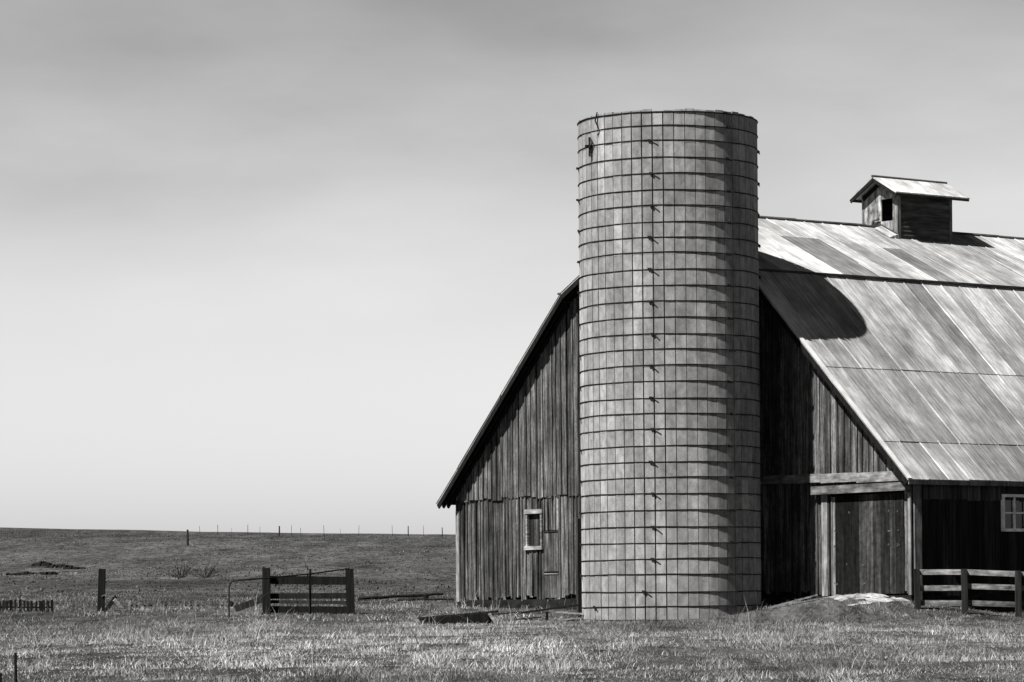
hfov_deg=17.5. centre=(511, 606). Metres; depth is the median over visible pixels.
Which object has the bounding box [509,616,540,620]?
loose plank
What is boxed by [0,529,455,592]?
grass
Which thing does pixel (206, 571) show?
bare shrub
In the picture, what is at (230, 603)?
tube gate
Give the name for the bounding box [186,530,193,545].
corner post
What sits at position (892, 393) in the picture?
barn
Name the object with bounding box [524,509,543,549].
window frame
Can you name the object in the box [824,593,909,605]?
dirt ramp
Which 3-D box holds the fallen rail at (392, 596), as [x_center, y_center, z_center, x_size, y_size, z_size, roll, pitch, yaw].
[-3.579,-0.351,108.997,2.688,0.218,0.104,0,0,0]
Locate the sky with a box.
[0,0,1023,533]
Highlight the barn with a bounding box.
[436,175,1023,613]
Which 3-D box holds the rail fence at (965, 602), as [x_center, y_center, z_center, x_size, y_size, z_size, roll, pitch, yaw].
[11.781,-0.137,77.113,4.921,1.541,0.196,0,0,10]
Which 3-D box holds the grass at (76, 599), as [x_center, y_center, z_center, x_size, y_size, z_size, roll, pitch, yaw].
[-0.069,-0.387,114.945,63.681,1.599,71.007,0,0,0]
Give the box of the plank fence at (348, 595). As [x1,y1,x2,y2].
[234,568,354,613]
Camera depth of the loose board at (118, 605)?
91.43 m
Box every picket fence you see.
[0,600,52,611]
[128,599,226,608]
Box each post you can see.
[97,569,107,611]
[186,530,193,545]
[576,518,581,616]
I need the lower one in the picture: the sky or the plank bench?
the plank bench
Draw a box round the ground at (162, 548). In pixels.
[0,527,1023,681]
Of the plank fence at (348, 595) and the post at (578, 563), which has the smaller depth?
the post at (578, 563)
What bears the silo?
on the ground at (162, 548)
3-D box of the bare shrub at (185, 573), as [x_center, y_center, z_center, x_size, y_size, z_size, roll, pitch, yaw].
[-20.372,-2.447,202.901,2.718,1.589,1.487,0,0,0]
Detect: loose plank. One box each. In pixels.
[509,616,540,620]
[559,617,581,620]
[768,594,817,608]
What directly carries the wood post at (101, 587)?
on the ground at (162, 548)
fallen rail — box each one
[362,593,443,599]
[398,598,454,600]
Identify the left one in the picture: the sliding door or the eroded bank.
the eroded bank
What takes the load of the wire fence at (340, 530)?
on the ground at (162, 548)
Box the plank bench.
[521,604,583,620]
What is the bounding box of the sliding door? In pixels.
[829,493,905,593]
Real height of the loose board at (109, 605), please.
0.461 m
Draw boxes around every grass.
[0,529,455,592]
[0,587,808,625]
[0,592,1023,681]
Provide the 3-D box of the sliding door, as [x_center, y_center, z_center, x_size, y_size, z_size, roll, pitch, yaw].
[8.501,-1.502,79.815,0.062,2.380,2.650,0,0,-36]
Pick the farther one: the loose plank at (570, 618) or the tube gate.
the tube gate
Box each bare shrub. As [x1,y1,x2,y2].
[157,557,197,577]
[186,557,230,577]
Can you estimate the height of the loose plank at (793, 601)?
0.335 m
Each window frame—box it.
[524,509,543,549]
[1001,494,1023,531]
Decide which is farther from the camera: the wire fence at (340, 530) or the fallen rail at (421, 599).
the wire fence at (340, 530)
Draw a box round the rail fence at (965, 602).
[913,569,1023,617]
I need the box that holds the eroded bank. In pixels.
[2,561,85,575]
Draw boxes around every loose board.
[104,595,117,611]
[113,598,124,611]
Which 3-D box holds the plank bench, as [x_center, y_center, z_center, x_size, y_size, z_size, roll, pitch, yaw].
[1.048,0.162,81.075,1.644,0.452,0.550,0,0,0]
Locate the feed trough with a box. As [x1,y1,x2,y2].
[411,610,498,623]
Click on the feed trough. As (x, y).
(475, 617)
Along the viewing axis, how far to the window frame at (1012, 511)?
80.49 m
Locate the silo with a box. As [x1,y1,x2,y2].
[576,108,762,621]
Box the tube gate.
[228,568,348,617]
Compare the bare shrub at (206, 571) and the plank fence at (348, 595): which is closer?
the plank fence at (348, 595)
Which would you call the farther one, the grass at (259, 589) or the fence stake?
the grass at (259, 589)
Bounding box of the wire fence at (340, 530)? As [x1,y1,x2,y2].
[199,525,442,535]
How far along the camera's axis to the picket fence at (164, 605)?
95.98 m
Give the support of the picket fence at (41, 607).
on the ground at (162, 548)
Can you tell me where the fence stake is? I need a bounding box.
[14,652,16,681]

